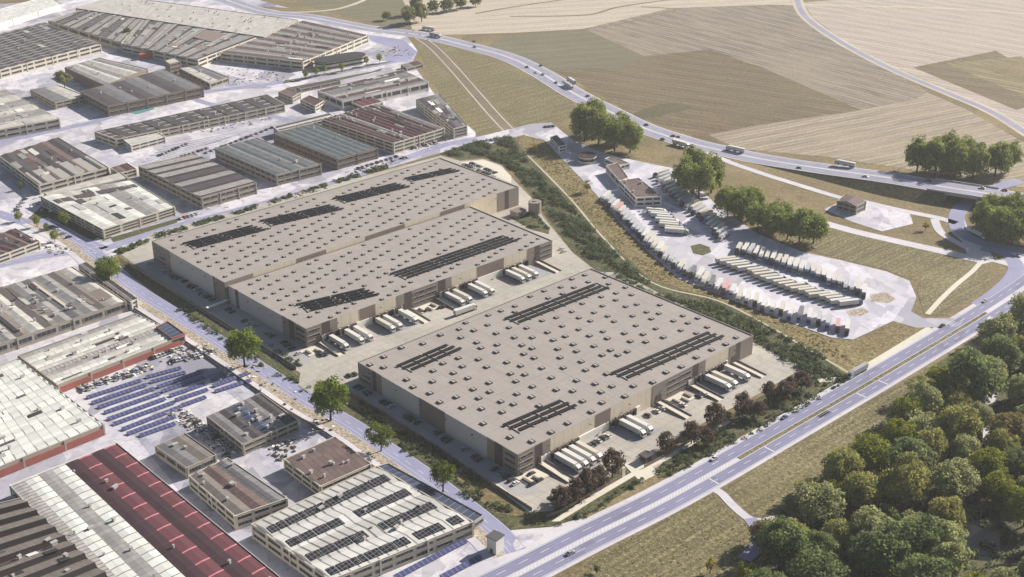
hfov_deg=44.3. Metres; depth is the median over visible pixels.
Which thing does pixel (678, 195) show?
lorry
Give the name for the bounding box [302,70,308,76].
street tree
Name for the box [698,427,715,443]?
ornamental tree
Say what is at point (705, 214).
lorry
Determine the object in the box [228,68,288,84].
scrap and goods
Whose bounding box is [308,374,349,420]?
tree
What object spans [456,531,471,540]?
window
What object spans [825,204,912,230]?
forecourt
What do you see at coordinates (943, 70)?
field
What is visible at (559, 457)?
lorry
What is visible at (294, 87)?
green verge
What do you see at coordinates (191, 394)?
solar panel row
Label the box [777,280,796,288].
lorry
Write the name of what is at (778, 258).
lorry
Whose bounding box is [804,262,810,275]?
lorry
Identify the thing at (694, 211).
lorry
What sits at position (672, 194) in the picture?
lorry
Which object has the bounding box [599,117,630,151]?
tree
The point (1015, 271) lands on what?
slip road
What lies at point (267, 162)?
hall
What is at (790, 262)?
lorry
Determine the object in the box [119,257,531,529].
green verge
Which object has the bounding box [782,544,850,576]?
woodland tree
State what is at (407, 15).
tree
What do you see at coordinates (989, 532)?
pond water
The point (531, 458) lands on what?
window
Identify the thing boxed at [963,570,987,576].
woodland tree
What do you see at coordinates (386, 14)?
tree
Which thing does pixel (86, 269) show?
shed
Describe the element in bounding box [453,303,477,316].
lorry
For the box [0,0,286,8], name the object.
estate paving
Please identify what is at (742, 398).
ornamental tree
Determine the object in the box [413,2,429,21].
tree
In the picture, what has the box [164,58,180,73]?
boiler house
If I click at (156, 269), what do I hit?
car park
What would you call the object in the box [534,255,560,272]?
drive in ramp
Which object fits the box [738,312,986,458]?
median grass
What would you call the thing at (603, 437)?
car
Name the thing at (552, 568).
road
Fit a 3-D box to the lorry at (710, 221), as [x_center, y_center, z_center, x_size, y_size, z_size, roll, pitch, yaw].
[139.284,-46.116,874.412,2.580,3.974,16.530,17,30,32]
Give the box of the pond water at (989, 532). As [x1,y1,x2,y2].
[961,508,1006,560]
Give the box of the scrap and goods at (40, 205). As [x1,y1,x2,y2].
[29,193,51,220]
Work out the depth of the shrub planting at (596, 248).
821.36 m
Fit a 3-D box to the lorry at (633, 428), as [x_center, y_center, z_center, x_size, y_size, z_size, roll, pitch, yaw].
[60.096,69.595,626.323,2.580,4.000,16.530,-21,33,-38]
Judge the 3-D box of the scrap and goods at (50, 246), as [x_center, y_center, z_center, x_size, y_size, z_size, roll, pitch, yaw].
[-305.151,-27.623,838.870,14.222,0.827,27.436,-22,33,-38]
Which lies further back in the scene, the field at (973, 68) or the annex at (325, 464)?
the field at (973, 68)
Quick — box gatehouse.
[638,450,653,463]
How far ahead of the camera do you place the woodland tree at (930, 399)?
627.19 m
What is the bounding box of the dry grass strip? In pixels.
[515,135,923,373]
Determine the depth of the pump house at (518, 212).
888.90 m
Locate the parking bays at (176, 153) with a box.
[142,141,221,162]
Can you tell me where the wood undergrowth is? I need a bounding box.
[770,323,1023,576]
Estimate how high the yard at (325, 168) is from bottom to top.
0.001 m
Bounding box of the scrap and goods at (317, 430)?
[309,413,334,432]
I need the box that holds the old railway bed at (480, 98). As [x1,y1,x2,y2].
[411,29,515,130]
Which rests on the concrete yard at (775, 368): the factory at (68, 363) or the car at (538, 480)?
the car at (538, 480)
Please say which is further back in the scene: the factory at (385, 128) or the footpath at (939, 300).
the factory at (385, 128)
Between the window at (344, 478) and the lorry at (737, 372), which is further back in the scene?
the lorry at (737, 372)
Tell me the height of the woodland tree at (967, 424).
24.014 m
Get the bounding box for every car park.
[131,258,310,368]
[347,380,543,495]
[461,160,510,182]
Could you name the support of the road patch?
on the road at (562, 547)
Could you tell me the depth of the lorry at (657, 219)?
875.84 m
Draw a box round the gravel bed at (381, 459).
[27,221,504,557]
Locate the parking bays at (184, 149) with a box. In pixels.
[146,137,230,159]
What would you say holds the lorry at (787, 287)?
on the lorry park paving at (900, 290)
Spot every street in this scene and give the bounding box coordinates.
[0,58,412,143]
[0,210,108,249]
[0,247,102,267]
[29,0,100,20]
[39,217,525,554]
[100,135,483,250]
[192,98,407,159]
[366,34,416,61]
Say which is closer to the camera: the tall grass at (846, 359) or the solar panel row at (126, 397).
the solar panel row at (126, 397)
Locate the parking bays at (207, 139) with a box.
[158,128,260,150]
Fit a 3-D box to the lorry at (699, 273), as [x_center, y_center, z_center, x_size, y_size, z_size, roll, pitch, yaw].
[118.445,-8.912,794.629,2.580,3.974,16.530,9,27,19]
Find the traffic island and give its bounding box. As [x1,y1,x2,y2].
[513,533,545,550]
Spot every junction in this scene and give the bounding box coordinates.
[457,518,584,576]
[951,220,1023,265]
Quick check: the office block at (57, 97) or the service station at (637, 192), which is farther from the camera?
the office block at (57, 97)
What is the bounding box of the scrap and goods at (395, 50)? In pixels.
[382,46,411,55]
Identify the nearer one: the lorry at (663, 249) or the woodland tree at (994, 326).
the woodland tree at (994, 326)
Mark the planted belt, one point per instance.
(596, 263)
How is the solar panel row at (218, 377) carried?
on the estate paving at (264, 466)
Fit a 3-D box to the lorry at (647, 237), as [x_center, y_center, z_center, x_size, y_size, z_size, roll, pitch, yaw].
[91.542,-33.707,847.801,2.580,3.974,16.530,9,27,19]
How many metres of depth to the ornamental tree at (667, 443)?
607.02 m
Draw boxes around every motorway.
[217,0,1020,199]
[230,0,1023,197]
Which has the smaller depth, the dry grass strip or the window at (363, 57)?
the dry grass strip
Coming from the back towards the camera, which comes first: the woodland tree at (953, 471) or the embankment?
the embankment
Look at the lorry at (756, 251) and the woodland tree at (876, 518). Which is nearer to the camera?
the woodland tree at (876, 518)
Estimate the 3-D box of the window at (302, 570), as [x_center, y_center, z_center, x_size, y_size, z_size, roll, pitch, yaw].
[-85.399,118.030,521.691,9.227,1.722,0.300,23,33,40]
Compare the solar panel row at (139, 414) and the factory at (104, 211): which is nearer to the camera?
the solar panel row at (139, 414)
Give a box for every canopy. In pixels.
[206,299,228,310]
[378,463,483,528]
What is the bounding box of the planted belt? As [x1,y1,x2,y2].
[442,137,846,383]
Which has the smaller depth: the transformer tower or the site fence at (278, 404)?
the transformer tower
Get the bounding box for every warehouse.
[64,58,147,87]
[80,69,203,116]
[152,158,518,303]
[228,206,551,347]
[358,268,753,475]
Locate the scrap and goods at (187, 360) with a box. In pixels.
[160,343,216,364]
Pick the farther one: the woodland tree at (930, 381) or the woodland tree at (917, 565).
the woodland tree at (930, 381)
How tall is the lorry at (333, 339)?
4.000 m
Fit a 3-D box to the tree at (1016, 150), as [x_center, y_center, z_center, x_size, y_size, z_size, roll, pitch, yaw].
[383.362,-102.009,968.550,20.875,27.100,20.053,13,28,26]
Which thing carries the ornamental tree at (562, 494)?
on the green verge at (538, 521)
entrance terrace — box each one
[301,344,326,356]
[414,302,437,313]
[516,468,548,485]
[666,391,695,405]
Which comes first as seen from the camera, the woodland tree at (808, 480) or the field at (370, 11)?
the woodland tree at (808, 480)
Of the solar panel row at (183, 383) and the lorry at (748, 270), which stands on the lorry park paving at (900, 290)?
the lorry at (748, 270)
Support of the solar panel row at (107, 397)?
on the estate paving at (264, 466)
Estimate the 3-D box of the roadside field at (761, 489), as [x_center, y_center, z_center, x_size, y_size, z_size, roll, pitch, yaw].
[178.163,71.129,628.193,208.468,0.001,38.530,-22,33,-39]
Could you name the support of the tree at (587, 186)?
on the dry grass strip
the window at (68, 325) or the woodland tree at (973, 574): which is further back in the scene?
the window at (68, 325)
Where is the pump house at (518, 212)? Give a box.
[510,207,526,217]
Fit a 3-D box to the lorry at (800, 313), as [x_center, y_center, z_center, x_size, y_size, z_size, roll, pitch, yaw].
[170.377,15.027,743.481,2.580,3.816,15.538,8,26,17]
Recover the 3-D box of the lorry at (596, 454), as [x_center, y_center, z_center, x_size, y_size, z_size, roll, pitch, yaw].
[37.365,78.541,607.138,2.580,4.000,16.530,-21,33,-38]
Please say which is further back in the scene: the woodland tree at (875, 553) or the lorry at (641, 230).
the lorry at (641, 230)
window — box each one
[0,344,7,350]
[11,335,32,346]
[11,489,18,497]
[36,327,56,338]
[60,319,79,329]
[69,28,77,33]
[79,32,88,37]
[83,311,102,321]
[90,35,98,40]
[100,38,109,43]
[106,304,124,314]
[111,41,120,47]
[156,449,164,458]
[166,456,175,466]
[173,336,184,342]
[177,463,185,473]
[189,464,201,473]
[203,458,215,466]
[217,508,225,517]
[238,512,251,519]
[238,519,252,525]
[253,527,265,538]
[253,533,265,544]
[254,506,268,513]
[255,512,269,520]
[267,537,280,549]
[268,544,281,556]
[272,500,285,507]
[283,548,296,560]
[283,555,296,567]
[298,560,312,572]
[299,566,312,576]
[308,327,319,333]
[309,332,319,338]
[314,57,364,64]
[314,61,363,68]
[335,477,345,483]
[344,100,351,105]
[347,471,357,477]
[354,565,371,575]
[359,366,370,374]
[359,371,370,380]
[359,377,370,385]
[373,94,380,98]
[375,557,392,566]
[375,564,392,573]
[383,92,390,97]
[392,90,399,95]
[396,548,412,558]
[396,555,413,565]
[402,88,409,93]
[411,86,418,91]
[413,289,424,295]
[413,294,424,299]
[416,540,432,549]
[416,547,433,556]
[420,84,427,89]
[425,285,436,290]
[436,532,452,541]
[436,539,452,548]
[456,524,471,533]
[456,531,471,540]
[504,451,515,459]
[504,457,515,465]
[504,462,515,471]
[520,451,532,459]
[520,457,532,465]
[520,463,532,471]
[578,157,595,161]
[668,382,678,389]
[668,387,678,394]
[669,376,679,383]
[680,370,690,377]
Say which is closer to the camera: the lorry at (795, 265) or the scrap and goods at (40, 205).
the lorry at (795, 265)
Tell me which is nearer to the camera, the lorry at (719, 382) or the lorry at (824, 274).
the lorry at (719, 382)
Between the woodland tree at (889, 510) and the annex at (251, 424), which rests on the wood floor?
the woodland tree at (889, 510)
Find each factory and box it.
[0,22,101,78]
[0,89,60,139]
[0,137,109,194]
[0,228,40,263]
[0,267,127,354]
[0,358,105,477]
[0,497,107,576]
[9,442,279,576]
[17,313,184,391]
[40,180,175,238]
[48,10,141,50]
[121,19,257,66]
[220,20,368,70]
[251,466,473,576]
[317,69,428,109]
[322,103,444,153]
[416,94,467,138]
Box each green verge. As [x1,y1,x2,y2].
[111,219,176,241]
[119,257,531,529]
[283,61,390,83]
[288,68,381,89]
[524,469,639,528]
[657,382,834,477]
[691,244,710,254]
[990,251,1005,259]
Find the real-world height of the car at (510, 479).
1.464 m
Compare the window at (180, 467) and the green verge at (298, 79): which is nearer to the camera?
the window at (180, 467)
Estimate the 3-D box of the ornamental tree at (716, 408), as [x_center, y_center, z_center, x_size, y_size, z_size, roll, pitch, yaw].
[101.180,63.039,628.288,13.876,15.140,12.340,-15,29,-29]
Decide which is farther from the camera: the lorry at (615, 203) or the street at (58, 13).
the street at (58, 13)
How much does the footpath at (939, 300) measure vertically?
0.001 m
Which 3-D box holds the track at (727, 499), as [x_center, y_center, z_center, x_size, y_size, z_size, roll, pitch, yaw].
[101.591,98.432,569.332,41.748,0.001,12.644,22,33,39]
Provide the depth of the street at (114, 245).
916.51 m
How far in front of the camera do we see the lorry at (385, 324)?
728.60 m
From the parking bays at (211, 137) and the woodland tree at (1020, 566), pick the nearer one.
the woodland tree at (1020, 566)
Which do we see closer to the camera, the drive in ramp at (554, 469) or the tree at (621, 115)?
the drive in ramp at (554, 469)
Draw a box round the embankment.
[754,154,943,206]
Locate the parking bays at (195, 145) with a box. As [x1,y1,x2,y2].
[150,135,239,156]
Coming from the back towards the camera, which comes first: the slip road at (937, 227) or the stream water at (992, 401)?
the slip road at (937, 227)
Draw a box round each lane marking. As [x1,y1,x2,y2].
[0,58,478,265]
[39,217,521,553]
[227,1,1010,196]
[479,274,1023,576]
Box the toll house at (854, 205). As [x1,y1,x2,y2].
[836,194,866,214]
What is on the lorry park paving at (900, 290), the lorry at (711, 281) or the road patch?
the lorry at (711, 281)
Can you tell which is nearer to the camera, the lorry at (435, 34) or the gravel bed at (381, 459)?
the gravel bed at (381, 459)
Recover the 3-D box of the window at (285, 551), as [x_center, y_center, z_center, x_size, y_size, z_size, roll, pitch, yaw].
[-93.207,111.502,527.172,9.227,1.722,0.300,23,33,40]
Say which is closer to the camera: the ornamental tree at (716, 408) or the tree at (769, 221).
the ornamental tree at (716, 408)
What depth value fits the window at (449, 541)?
539.61 m
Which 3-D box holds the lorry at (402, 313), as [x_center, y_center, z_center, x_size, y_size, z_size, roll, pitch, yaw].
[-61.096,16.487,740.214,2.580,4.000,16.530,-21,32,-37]
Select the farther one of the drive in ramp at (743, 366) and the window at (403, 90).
the window at (403, 90)
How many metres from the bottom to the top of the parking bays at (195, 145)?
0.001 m
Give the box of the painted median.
[508,464,728,576]
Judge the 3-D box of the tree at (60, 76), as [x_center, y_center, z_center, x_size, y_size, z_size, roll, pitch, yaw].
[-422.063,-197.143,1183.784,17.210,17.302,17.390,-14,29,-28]
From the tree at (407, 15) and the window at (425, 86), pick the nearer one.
the window at (425, 86)
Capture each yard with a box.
[28,207,97,239]
[122,156,800,511]
[134,422,304,576]
[181,67,270,88]
[207,358,282,401]
[321,149,391,172]
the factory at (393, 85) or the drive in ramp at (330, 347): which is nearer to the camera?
the drive in ramp at (330, 347)
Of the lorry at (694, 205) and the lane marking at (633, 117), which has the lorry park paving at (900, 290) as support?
the lorry at (694, 205)
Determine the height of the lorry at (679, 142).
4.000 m
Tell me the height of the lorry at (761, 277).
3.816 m
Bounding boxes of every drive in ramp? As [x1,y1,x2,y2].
[317,334,345,355]
[403,302,430,323]
[436,290,460,309]
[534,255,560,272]
[538,453,574,482]
[656,393,691,419]
[688,377,723,401]
[731,354,766,377]
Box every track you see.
[242,0,365,12]
[411,30,512,127]
[414,37,503,130]
[475,0,560,13]
[510,0,666,16]
[525,153,847,372]
[585,6,676,28]
[689,2,1023,13]
[709,487,778,521]
[738,517,762,561]
[794,0,1023,133]
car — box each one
[181,410,190,414]
[215,438,223,442]
[219,441,227,445]
[222,444,231,448]
[407,417,416,421]
[470,454,479,458]
[474,457,483,461]
[490,466,498,471]
[502,474,511,478]
[507,477,515,482]
[511,480,519,485]
[527,471,535,475]
[527,481,536,486]
[535,477,543,482]
[565,549,575,555]
[590,440,598,445]
[598,435,607,439]
[710,455,717,460]
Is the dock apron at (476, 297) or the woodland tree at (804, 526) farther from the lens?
the dock apron at (476, 297)
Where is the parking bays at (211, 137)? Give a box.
[162,125,270,147]
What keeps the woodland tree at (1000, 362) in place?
on the wood floor
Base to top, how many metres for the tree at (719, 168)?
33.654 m
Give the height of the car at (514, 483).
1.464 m
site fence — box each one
[134,308,374,466]
[350,391,531,510]
[545,470,628,517]
[644,421,722,467]
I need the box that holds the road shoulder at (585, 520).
[467,286,1023,576]
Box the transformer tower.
[486,529,504,554]
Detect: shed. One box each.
[78,262,138,310]
[296,79,340,92]
[401,61,422,71]
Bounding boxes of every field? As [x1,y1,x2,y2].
[302,0,411,29]
[403,0,791,34]
[411,38,574,136]
[487,29,643,70]
[522,49,859,145]
[565,493,750,576]
[586,5,925,109]
[634,102,692,118]
[710,92,1023,187]
[722,359,942,516]
[779,227,968,280]
[804,0,1023,124]
[914,51,1023,109]
[917,262,995,314]
[946,56,1023,94]
[980,61,1023,84]
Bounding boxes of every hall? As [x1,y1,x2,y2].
[138,154,257,208]
[215,138,321,185]
[273,123,377,169]
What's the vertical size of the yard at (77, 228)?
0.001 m
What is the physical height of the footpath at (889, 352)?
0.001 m
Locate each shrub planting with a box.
[445,135,849,383]
[486,379,839,525]
[513,212,549,228]
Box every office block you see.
[0,0,62,28]
[30,85,83,108]
[94,94,284,147]
[123,132,165,151]
[179,65,229,88]
[314,52,365,70]
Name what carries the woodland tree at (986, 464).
on the wood floor
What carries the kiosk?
on the ground at (658, 152)
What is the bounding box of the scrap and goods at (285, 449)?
[268,440,295,460]
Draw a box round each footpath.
[493,482,533,513]
[553,420,731,520]
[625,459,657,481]
[813,327,930,382]
[926,261,982,313]
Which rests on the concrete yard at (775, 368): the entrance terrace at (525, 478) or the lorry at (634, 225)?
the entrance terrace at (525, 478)
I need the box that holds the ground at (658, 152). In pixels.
[0,0,1023,576]
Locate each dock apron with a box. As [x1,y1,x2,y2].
[328,334,375,351]
[368,314,419,335]
[448,288,498,306]
[500,265,550,285]
[549,458,601,476]
[609,424,659,443]
[699,370,748,395]
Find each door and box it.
[317,334,323,341]
[403,302,408,309]
[656,393,661,401]
[732,354,736,361]
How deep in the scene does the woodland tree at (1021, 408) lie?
628.66 m
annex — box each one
[44,172,128,194]
[110,162,137,177]
[155,433,216,478]
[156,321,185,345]
[188,457,287,529]
[206,393,299,455]
[273,113,332,132]
[278,88,300,103]
[283,436,371,493]
[300,95,324,112]
[351,97,382,109]
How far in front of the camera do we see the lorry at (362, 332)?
718.72 m
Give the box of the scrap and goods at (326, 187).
[267,186,327,204]
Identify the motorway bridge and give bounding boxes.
[927,178,998,204]
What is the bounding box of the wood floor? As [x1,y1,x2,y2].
[745,318,1023,576]
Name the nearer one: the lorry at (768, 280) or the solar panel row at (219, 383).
the solar panel row at (219, 383)
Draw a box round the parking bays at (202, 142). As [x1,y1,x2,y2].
[154,131,250,153]
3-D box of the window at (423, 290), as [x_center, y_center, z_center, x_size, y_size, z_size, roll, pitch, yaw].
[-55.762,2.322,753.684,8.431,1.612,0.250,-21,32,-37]
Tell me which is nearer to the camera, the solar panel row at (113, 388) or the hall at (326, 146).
the solar panel row at (113, 388)
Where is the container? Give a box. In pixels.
[139,52,153,59]
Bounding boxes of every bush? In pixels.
[593,564,600,571]
[705,557,716,572]
[726,411,732,417]
[922,221,929,230]
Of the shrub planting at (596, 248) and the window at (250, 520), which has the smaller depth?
the window at (250, 520)
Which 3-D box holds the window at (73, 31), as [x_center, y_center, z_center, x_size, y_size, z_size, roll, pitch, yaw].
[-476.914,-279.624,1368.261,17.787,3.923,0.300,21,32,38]
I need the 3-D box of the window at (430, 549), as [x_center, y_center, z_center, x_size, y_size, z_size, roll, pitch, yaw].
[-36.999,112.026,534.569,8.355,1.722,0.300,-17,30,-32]
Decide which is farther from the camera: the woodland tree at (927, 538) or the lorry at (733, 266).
the lorry at (733, 266)
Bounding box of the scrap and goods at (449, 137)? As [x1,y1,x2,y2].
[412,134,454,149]
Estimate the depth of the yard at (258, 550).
569.07 m
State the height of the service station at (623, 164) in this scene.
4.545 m
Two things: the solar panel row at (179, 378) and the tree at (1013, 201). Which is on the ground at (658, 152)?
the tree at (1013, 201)
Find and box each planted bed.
[510,213,549,233]
[846,308,868,315]
[870,292,894,302]
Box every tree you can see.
[14,211,22,221]
[32,216,39,224]
[49,229,58,240]
[53,70,72,86]
[57,211,70,225]
[93,255,121,278]
[223,327,262,365]
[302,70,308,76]
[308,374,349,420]
[313,67,318,74]
[338,63,343,70]
[362,420,395,450]
[363,56,368,65]
[381,11,390,19]
[401,5,416,24]
[409,0,422,6]
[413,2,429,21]
[427,0,438,13]
[430,460,456,491]
[439,0,454,11]
[453,0,466,8]
[469,0,481,6]
[532,143,537,152]
[550,484,573,507]
[567,477,585,502]
[568,102,594,141]
[577,468,598,493]
[580,103,615,145]
[582,180,591,188]
[586,96,606,115]
[591,463,609,486]
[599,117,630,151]
[601,447,625,477]
[612,110,633,124]
[616,119,644,152]
[656,431,677,450]
[670,155,694,188]
[679,144,707,166]
[680,419,701,443]
[684,159,718,199]
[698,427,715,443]
[700,151,726,192]
[704,401,726,424]
[712,185,744,217]
[726,184,758,221]
[733,390,754,416]
[733,561,758,576]
[738,185,765,207]
[745,201,770,229]
[747,515,777,548]
[748,565,786,576]
[751,400,767,417]
[754,515,811,568]
[760,381,778,403]
[761,204,787,235]
[767,197,793,217]
[775,210,795,239]
[777,380,795,400]
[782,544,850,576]
[783,206,818,242]
[785,375,797,390]
[787,517,810,537]
[793,477,818,503]
[794,370,812,388]
[794,480,846,523]
[800,209,829,243]
[802,529,840,559]
[820,446,866,482]
[820,517,853,551]
[821,478,847,500]
[841,471,883,507]
[842,519,914,576]
[846,431,891,470]
[849,505,893,546]
[864,470,887,496]
[868,501,900,521]
[878,416,916,447]
[878,451,931,507]
[882,436,937,485]
[888,395,925,423]
[889,513,946,559]
[890,552,955,576]
[897,409,941,432]
[897,509,921,531]
[904,134,935,171]
[904,374,942,395]
[907,379,944,417]
[913,427,948,462]
[920,135,951,177]
[923,364,953,391]
[925,495,966,528]
[929,456,983,502]
[932,518,969,557]
[933,541,974,576]
[937,137,972,180]
[937,403,984,443]
[939,128,960,152]
[942,387,972,415]
[943,346,1009,402]
[947,433,981,460]
[956,134,976,159]
[956,141,992,180]
[959,457,978,479]
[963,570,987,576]
[968,199,998,230]
[969,400,994,429]
[969,446,1009,480]
[975,312,1019,339]
[976,354,1008,378]
[978,193,1010,213]
[979,333,1021,369]
[980,205,1016,242]
[980,469,1018,501]
[985,426,1020,451]
[987,411,1023,444]
[988,141,1013,175]
[988,566,1020,576]
[998,139,1023,170]
[998,207,1023,244]
[1001,444,1023,477]
[1002,191,1023,210]
[1003,372,1023,404]
[1004,485,1023,526]
[1008,292,1023,330]
[1012,334,1023,353]
[1013,206,1023,238]
[1014,404,1023,414]
[1014,556,1023,576]
[1015,475,1023,491]
[1017,354,1023,369]
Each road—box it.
[478,275,1023,576]
[517,290,1023,576]
[691,143,841,198]
[827,221,987,262]
[865,200,957,223]
[930,219,983,254]
[948,178,1023,253]
[971,245,1023,304]
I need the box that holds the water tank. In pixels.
[528,199,541,214]
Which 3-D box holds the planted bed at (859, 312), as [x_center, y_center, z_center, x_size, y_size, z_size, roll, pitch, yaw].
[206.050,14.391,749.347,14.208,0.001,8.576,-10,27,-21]
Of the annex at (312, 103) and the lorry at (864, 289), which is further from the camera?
the annex at (312, 103)
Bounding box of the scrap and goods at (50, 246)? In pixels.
[43,240,72,254]
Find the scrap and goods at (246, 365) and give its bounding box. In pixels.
[217,363,302,409]
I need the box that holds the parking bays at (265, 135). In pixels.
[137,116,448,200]
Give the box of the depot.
[76,0,297,37]
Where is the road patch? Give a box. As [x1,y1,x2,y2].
[570,282,1023,559]
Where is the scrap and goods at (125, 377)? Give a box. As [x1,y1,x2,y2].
[76,362,154,393]
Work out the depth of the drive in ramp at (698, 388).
662.65 m
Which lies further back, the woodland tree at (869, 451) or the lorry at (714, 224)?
the lorry at (714, 224)
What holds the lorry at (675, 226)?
on the lorry park paving at (900, 290)
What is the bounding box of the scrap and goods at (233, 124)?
[190,116,269,133]
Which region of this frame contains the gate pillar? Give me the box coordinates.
[621,467,625,477]
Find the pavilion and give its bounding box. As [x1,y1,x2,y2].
[578,152,596,163]
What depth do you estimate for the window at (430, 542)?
532.74 m
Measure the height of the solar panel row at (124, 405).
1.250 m
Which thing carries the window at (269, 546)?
in the factory at (376, 521)
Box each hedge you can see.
[113,163,388,253]
[128,262,295,368]
[176,307,488,503]
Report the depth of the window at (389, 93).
1147.53 m
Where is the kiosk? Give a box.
[550,135,566,152]
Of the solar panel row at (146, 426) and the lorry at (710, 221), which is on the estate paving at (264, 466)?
the solar panel row at (146, 426)
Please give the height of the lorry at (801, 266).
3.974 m
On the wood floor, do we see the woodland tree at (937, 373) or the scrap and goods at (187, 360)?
the woodland tree at (937, 373)
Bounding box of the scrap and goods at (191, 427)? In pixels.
[166,407,236,457]
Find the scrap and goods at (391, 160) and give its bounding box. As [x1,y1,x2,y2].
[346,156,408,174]
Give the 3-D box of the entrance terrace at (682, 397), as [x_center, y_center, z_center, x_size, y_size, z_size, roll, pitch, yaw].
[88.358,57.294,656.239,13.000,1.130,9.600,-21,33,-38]
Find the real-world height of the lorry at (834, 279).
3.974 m
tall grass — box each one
[518,137,847,360]
[585,390,901,576]
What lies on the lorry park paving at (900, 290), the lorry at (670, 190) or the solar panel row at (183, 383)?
the lorry at (670, 190)
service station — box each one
[605,156,629,169]
[606,162,628,186]
[619,178,661,206]
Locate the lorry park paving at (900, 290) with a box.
[476,122,963,338]
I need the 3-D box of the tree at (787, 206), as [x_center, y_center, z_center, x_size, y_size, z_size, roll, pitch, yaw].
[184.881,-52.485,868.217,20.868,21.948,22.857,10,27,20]
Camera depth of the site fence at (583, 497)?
574.22 m
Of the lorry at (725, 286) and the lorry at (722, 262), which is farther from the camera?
the lorry at (722, 262)
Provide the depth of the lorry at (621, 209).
890.82 m
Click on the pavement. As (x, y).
(478, 545)
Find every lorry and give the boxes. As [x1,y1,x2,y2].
[329,334,348,350]
[344,328,364,344]
[353,325,373,340]
[375,317,395,332]
[383,314,402,329]
[398,308,418,323]
[422,26,434,30]
[429,32,441,37]
[445,291,464,305]
[452,288,472,302]
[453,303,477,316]
[468,283,487,297]
[474,280,494,294]
[505,269,525,282]
[511,267,531,280]
[518,264,538,277]
[554,451,581,472]
[561,448,588,467]
[564,81,572,88]
[567,77,575,83]
[568,444,596,464]
[575,440,602,461]
[600,190,610,201]
[604,194,613,203]
[607,197,615,207]
[610,199,619,210]
[612,201,623,213]
[616,205,625,215]
[619,208,628,219]
[619,418,646,437]
[622,211,631,222]
[625,213,634,225]
[626,414,653,433]
[628,217,636,227]
[630,220,639,232]
[634,223,642,233]
[637,226,645,237]
[640,228,649,240]
[643,231,652,244]
[646,207,665,212]
[646,234,655,247]
[648,210,671,215]
[650,211,673,217]
[650,237,660,251]
[652,168,668,177]
[654,241,663,254]
[655,174,670,183]
[655,217,678,222]
[656,171,669,178]
[657,214,675,218]
[658,245,667,257]
[659,222,682,227]
[660,177,673,184]
[660,219,681,223]
[661,179,675,188]
[661,248,671,262]
[663,182,675,192]
[664,227,688,234]
[665,225,686,228]
[667,186,680,193]
[667,251,675,264]
[669,188,684,197]
[671,256,679,268]
[672,139,689,147]
[673,190,687,200]
[676,258,685,272]
[677,193,691,203]
[680,195,694,206]
[681,261,691,275]
[683,198,698,209]
[687,201,702,212]
[688,265,696,277]
[690,204,705,215]
[694,266,704,281]
[696,207,708,217]
[699,209,712,221]
[701,271,709,286]
[702,212,716,223]
[705,216,719,227]
[705,373,731,391]
[708,274,715,288]
[709,220,720,230]
[711,222,724,234]
[711,370,737,387]
[713,277,722,292]
[714,225,727,238]
[715,255,737,263]
[718,229,730,240]
[719,257,742,265]
[721,279,729,294]
[724,364,750,381]
[725,259,749,267]
[726,145,745,152]
[729,283,736,297]
[730,262,752,270]
[735,242,742,253]
[735,287,743,302]
[736,264,759,272]
[740,242,749,255]
[744,289,751,304]
[746,243,755,256]
[746,266,764,273]
[751,245,760,258]
[751,268,769,275]
[752,292,759,306]
[753,270,777,279]
[758,246,765,260]
[759,273,779,281]
[760,296,767,311]
[763,250,770,262]
[765,275,786,283]
[769,250,777,264]
[769,299,775,313]
[772,278,792,286]
[774,253,782,265]
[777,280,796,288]
[778,300,785,315]
[780,254,788,268]
[784,282,807,290]
[786,256,793,270]
[786,304,794,320]
[789,284,811,293]
[792,258,799,272]
[796,305,803,321]
[797,286,816,294]
[798,260,805,274]
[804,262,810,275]
[804,288,824,296]
[806,307,812,323]
[807,291,832,299]
[810,262,816,277]
[815,266,821,280]
[816,310,821,325]
[818,292,842,300]
[821,268,827,280]
[825,294,845,302]
[825,313,831,329]
[826,271,831,284]
[829,296,852,305]
[831,272,837,286]
[834,159,855,167]
[835,318,840,332]
[837,274,842,287]
[838,298,862,307]
[843,276,848,290]
[844,319,850,335]
[847,362,868,378]
[849,280,854,293]
[855,280,860,294]
[861,283,866,298]
[967,226,986,238]
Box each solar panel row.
[86,378,141,398]
[91,383,147,403]
[97,386,155,408]
[104,392,160,413]
[107,397,165,420]
[112,400,174,425]
[121,405,181,430]
[126,414,175,434]
[139,421,175,436]
[145,366,181,378]
[149,370,185,382]
[156,370,203,387]
[161,375,205,392]
[169,381,206,396]
[174,388,208,401]
[180,395,206,406]
[209,373,227,381]
[212,371,248,386]
[214,378,251,392]
[393,538,468,576]
[439,555,481,576]
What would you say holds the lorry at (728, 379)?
on the dock apron at (720, 390)
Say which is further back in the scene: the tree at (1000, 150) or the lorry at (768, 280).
the tree at (1000, 150)
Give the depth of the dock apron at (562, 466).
597.84 m
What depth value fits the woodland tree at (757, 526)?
536.75 m
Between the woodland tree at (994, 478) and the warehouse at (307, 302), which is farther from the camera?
the warehouse at (307, 302)
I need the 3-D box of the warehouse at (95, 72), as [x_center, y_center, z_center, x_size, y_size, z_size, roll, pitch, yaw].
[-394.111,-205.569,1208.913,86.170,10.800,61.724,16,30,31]
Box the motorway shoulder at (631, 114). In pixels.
[215,0,1013,195]
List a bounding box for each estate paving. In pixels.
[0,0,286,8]
[0,0,482,576]
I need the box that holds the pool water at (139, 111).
[130,108,154,113]
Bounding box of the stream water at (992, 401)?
[983,380,1004,439]
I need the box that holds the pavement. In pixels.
[22,223,492,560]
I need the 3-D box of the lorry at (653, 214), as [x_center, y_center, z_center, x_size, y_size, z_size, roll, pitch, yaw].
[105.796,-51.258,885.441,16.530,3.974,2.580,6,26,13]
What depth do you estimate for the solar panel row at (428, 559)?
533.33 m

